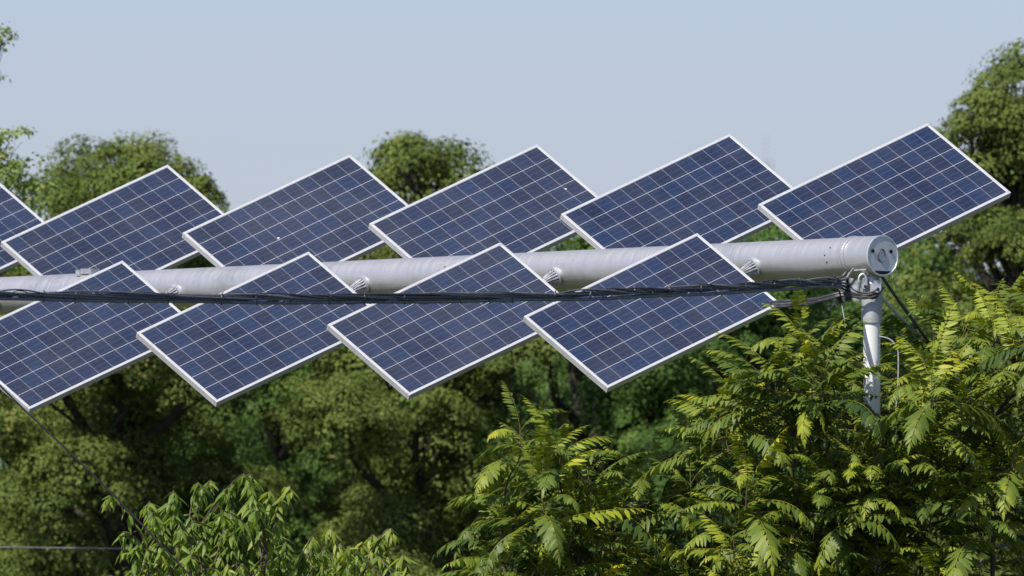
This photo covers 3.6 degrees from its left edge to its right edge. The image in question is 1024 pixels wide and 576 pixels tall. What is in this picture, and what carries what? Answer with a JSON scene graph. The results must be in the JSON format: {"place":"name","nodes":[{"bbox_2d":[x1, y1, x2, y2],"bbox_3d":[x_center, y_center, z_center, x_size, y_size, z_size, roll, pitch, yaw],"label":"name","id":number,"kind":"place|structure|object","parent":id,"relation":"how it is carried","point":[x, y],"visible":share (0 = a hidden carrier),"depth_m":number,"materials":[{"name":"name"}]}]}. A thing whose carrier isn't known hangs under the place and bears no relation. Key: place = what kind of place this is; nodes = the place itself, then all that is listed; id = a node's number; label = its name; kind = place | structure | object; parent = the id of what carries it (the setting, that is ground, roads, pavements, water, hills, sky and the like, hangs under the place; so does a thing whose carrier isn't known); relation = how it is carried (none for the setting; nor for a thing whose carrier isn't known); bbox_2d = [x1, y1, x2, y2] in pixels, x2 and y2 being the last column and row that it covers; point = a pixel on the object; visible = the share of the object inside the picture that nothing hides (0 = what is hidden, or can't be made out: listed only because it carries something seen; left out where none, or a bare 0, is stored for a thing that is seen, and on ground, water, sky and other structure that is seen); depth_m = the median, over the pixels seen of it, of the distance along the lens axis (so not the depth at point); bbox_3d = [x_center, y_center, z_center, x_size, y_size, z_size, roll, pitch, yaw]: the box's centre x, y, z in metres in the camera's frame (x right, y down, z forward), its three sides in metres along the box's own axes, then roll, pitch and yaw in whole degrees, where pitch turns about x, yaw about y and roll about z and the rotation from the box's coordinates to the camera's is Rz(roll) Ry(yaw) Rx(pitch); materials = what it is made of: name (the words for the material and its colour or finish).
{"place":"outdoors","nodes":[
{"label":"outdoors","id":0,"kind":"place"},
{"bbox_2d":[0,547,189,549],"bbox_3d":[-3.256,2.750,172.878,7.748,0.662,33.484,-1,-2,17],"label":"overhead wire","id":1,"kind":"object","parent":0,"point":[66,547],"visible":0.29,"depth_m":157.37,"materials":[{"name":"grey metal"}]},
{"bbox_2d":[0,0,1023,468],"label":"sky","id":2,"kind":"structure","parent":0,"point":[267,95],"materials":[{"name":"blue"}]},
{"bbox_2d":[760,138,770,381],"bbox_3d":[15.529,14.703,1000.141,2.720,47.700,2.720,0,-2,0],"label":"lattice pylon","id":3,"kind":"object","parent":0,"point":[768,164],"visible":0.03,"depth_m":1000.80,"materials":[{"name":"metal"}]},
{"label":"ground","id":4,"kind":"structure","parent":0,"visible":0},
{"bbox_2d":[0,21,69,316],"bbox_3d":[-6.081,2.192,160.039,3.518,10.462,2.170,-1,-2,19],"label":"broadleaf tree","id":5,"kind":"object","parent":4,"relation":"on","point":[13,168],"visible":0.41,"depth_m":160.27,"materials":[{"name":"green plant"}]},
{"bbox_2d":[0,385,190,575],"bbox_3d":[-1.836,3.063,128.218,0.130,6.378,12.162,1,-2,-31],"label":"guy cable","id":6,"kind":"object","parent":4,"relation":"attached to","point":[104,486],"visible":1,"depth_m":130.68,"materials":[{"name":"black metal"}]},
{"bbox_2d":[0,374,223,575],"bbox_3d":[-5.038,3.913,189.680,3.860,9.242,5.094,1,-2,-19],"label":"broadleaf tree","id":7,"kind":"object","parent":4,"relation":"on","point":[3,461],"depth_m":189.36,"materials":[{"name":"green plant"}]},
{"bbox_2d":[0,128,306,575],"bbox_3d":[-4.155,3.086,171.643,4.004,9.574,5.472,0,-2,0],"label":"broadleaf tree","id":8,"kind":"object","parent":4,"relation":"on","point":[69,485],"visible":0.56,"depth_m":171.28,"materials":[{"name":"green plant"}]},
{"bbox_2d":[101,474,330,575],"bbox_3d":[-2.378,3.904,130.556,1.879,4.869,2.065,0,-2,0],"label":"drooping leaved bush","id":9,"kind":"object","parent":4,"relation":"on","point":[225,540],"visible":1,"depth_m":130.52,"materials":[{"name":"green plant"}]},
{"bbox_2d":[107,259,354,575],"bbox_3d":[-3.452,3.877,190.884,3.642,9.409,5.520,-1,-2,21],"label":"broadleaf tree","id":10,"kind":"object","parent":4,"relation":"on","point":[241,405],"visible":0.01,"depth_m":190.03,"materials":[{"name":"green plant"}]},
{"bbox_2d":[165,259,414,575],"bbox_3d":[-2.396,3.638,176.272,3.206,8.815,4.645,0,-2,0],"label":"broadleaf tree","id":11,"kind":"object","parent":4,"relation":"on","point":[274,457],"visible":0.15,"depth_m":176.30,"materials":[{"name":"green plant"}]},
{"bbox_2d":[264,528,419,575],"bbox_3d":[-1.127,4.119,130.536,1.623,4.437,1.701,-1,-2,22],"label":"drooping leaved bush","id":12,"kind":"object","parent":4,"relation":"on","point":[366,559],"visible":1,"depth_m":130.81,"materials":[{"name":"green plant"}]},
{"bbox_2d":[252,129,599,575],"bbox_3d":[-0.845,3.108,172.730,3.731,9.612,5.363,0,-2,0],"label":"broadleaf tree","id":13,"kind":"object","parent":4,"relation":"on","point":[456,407],"visible":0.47,"depth_m":171.82,"materials":[{"name":"green plant"}]},
{"bbox_2d":[373,346,613,575],"bbox_3d":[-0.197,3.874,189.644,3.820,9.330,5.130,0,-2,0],"label":"broadleaf tree","id":14,"kind":"object","parent":4,"relation":"on","point":[561,358],"visible":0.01,"depth_m":188.63,"materials":[{"name":"green plant"}]},
{"bbox_2d":[431,381,662,575],"bbox_3d":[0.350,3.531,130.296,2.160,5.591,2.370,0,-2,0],"label":"feather leaved sapling","id":15,"kind":"object","parent":4,"relation":"on","point":[555,470],"visible":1,"depth_m":130.24,"materials":[{"name":"green plant"}]},
{"bbox_2d":[477,234,711,575],"bbox_3d":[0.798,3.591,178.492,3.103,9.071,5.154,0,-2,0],"label":"broadleaf tree","id":16,"kind":"object","parent":4,"relation":"on","point":[578,402],"visible":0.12,"depth_m":178.17,"materials":[{"name":"green plant"}]},
{"bbox_2d":[549,388,768,574],"bbox_3d":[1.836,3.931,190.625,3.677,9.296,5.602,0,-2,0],"label":"broadleaf tree","id":17,"kind":"object","parent":4,"relation":"on","point":[646,466],"depth_m":189.06,"materials":[{"name":"green plant"}]},
{"bbox_2d":[543,373,790,575],"bbox_3d":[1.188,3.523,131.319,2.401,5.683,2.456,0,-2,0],"label":"feather leaved sapling","id":18,"kind":"object","parent":4,"relation":"on","point":[675,482],"visible":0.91,"depth_m":131.14,"materials":[{"name":"green plant"}]},
{"bbox_2d":[588,224,847,575],"bbox_3d":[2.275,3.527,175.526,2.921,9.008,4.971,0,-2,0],"label":"broadleaf tree","id":19,"kind":"object","parent":4,"relation":"on","point":[751,334],"visible":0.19,"depth_m":175.18,"materials":[{"name":"green plant"}]},
{"bbox_2d":[637,278,944,575],"bbox_3d":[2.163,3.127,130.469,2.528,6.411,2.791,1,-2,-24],"label":"feather leaved sapling","id":20,"kind":"object","parent":4,"relation":"on","point":[776,454],"visible":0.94,"depth_m":130.10,"materials":[{"name":"green plant"}]},
{"bbox_2d":[677,284,927,543],"bbox_3d":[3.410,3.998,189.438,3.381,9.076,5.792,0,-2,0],"label":"broadleaf tree","id":21,"kind":"object","parent":4,"relation":"on","point":[825,317],"depth_m":189.45,"materials":[{"name":"green plant"}]},
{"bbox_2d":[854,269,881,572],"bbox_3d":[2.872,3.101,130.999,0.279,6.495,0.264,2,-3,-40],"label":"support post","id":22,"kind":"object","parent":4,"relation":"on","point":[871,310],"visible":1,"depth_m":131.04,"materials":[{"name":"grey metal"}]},
{"bbox_2d":[0,266,881,304],"bbox_3d":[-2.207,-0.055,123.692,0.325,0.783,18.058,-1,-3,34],"label":"cable bundle","id":23,"kind":"object","parent":22,"relation":"attached to","point":[489,296],"visible":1,"depth_m":126.26,"materials":[{"name":"black rubber"}]},
{"bbox_2d":[0,235,898,314],"bbox_3d":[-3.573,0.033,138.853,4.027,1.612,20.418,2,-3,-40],"label":"tube","id":24,"kind":"object","parent":22,"relation":"on","point":[876,256],"visible":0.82,"depth_m":133.84,"materials":[{"name":"metal"}]},
{"bbox_2d":[0,183,44,272],"bbox_3d":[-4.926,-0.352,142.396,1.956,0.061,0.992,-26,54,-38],"label":"solar panel","id":25,"kind":"object","parent":24,"relation":"attached to","point":[17,216],"visible":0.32,"depth_m":142.82,"materials":[{"name":"blue glass"}]},
{"bbox_2d":[0,261,180,412],"bbox_3d":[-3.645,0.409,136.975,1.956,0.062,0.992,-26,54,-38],"label":"solar panel","id":26,"kind":"object","parent":24,"relation":"on","point":[51,352],"visible":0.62,"depth_m":136.91,"materials":[{"name":"blue glass"}]},
{"bbox_2d":[0,165,223,275],"bbox_3d":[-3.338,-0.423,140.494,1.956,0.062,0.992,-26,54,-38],"label":"solar panel","id":27,"kind":"object","parent":24,"relation":"on","point":[144,222],"visible":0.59,"depth_m":140.51,"materials":[{"name":"blue glass"}]},
{"bbox_2d":[136,252,369,406],"bbox_3d":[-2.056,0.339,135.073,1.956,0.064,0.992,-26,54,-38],"label":"solar panel","id":28,"kind":"object","parent":24,"relation":"on","point":[215,355],"visible":0.8,"depth_m":134.94,"materials":[{"name":"blue glass"}]},
{"bbox_2d":[182,155,407,266],"bbox_3d":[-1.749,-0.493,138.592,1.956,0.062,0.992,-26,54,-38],"label":"solar panel","id":29,"kind":"object","parent":24,"relation":"on","point":[330,212],"visible":0.69,"depth_m":138.61,"materials":[{"name":"blue glass"}]},
{"bbox_2d":[327,243,557,399],"bbox_3d":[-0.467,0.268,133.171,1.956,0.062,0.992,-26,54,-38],"label":"solar panel","id":30,"kind":"object","parent":24,"relation":"on","point":[408,351],"visible":0.82,"depth_m":133.03,"materials":[{"name":"blue glass"}]},
{"bbox_2d":[368,145,597,257],"bbox_3d":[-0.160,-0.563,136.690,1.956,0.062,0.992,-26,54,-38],"label":"solar panel","id":31,"kind":"object","parent":24,"relation":"on","point":[522,201],"visible":0.7,"depth_m":136.71,"materials":[{"name":"blue glass"}]},
{"bbox_2d":[523,233,779,392],"bbox_3d":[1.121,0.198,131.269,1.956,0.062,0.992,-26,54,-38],"label":"solar panel","id":32,"kind":"object","parent":24,"relation":"on","point":[606,346],"visible":0.98,"depth_m":131.16,"materials":[{"name":"blue glass"}]},
{"bbox_2d":[560,134,792,248],"bbox_3d":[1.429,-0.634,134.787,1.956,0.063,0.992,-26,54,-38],"label":"solar panel","id":33,"kind":"object","parent":24,"relation":"on","point":[718,191],"visible":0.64,"depth_m":134.81,"materials":[{"name":"blue glass"}]},
{"bbox_2d":[757,123,1010,250],"bbox_3d":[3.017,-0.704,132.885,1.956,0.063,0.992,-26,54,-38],"label":"solar panel","id":34,"kind":"object","parent":24,"relation":"on","point":[916,185],"visible":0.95,"depth_m":132.92,"materials":[{"name":"blue glass"}]},
{"bbox_2d":[769,287,883,307],"bbox_3d":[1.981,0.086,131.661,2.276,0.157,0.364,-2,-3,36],"label":"cable loop","id":35,"kind":"object","parent":22,"relation":"attached to","point":[786,303],"visible":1,"depth_m":131.19,"materials":[{"name":"black rubber"}]},
{"bbox_2d":[879,336,898,487],"bbox_3d":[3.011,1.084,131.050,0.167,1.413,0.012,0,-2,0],"label":"thin pipe","id":36,"kind":"object","parent":22,"relation":"attached to","point":[897,373],"visible":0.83,"depth_m":131.06,"materials":[{"name":"metal"}]},
{"bbox_2d":[882,296,996,422],"bbox_3d":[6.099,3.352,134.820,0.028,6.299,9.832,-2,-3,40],"label":"guy rod","id":37,"kind":"object","parent":22,"relation":"attached to","point":[894,311],"visible":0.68,"depth_m":131.35,"materials":[{"name":"metal"}]},
{"bbox_2d":[881,277,1000,445],"bbox_3d":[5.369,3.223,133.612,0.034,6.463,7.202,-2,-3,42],"label":"guy cable","id":38,"kind":"object","parent":22,"relation":"attached to","point":[911,318],"visible":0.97,"depth_m":131.27,"materials":[{"name":"black metal"}]},
{"bbox_2d":[751,231,1009,574],"bbox_3d":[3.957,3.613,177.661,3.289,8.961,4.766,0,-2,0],"label":"broadleaf tree","id":39,"kind":"object","parent":4,"relation":"on","point":[851,308],"visible":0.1,"depth_m":176.96,"materials":[{"name":"green plant"}]},
{"bbox_2d":[757,303,1023,575],"bbox_3d":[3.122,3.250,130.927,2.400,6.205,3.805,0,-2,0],"label":"feather leaved sapling","id":40,"kind":"object","parent":4,"relation":"on","point":[923,442],"visible":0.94,"depth_m":130.10,"materials":[{"name":"green plant"}]},
{"bbox_2d":[846,267,1023,575],"bbox_3d":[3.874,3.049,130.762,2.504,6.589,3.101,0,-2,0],"label":"feather leaved sapling","id":41,"kind":"object","parent":4,"relation":"on","point":[969,493],"visible":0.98,"depth_m":130.43,"materials":[{"name":"green plant"}]},
{"bbox_2d":[881,247,1015,571],"bbox_3d":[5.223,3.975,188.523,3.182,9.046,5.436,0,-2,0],"label":"broadleaf tree","id":42,"kind":"object","parent":4,"relation":"on","point":[971,270],"depth_m":189.19,"materials":[{"name":"green plant"}]},
{"bbox_2d":[882,37,1023,575],"bbox_3d":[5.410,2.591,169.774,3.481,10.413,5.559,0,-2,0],"label":"broadleaf tree","id":43,"kind":"object","parent":4,"relation":"on","point":[995,119],"visible":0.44,"depth_m":169.60,"materials":[{"name":"green plant"}]}
]}

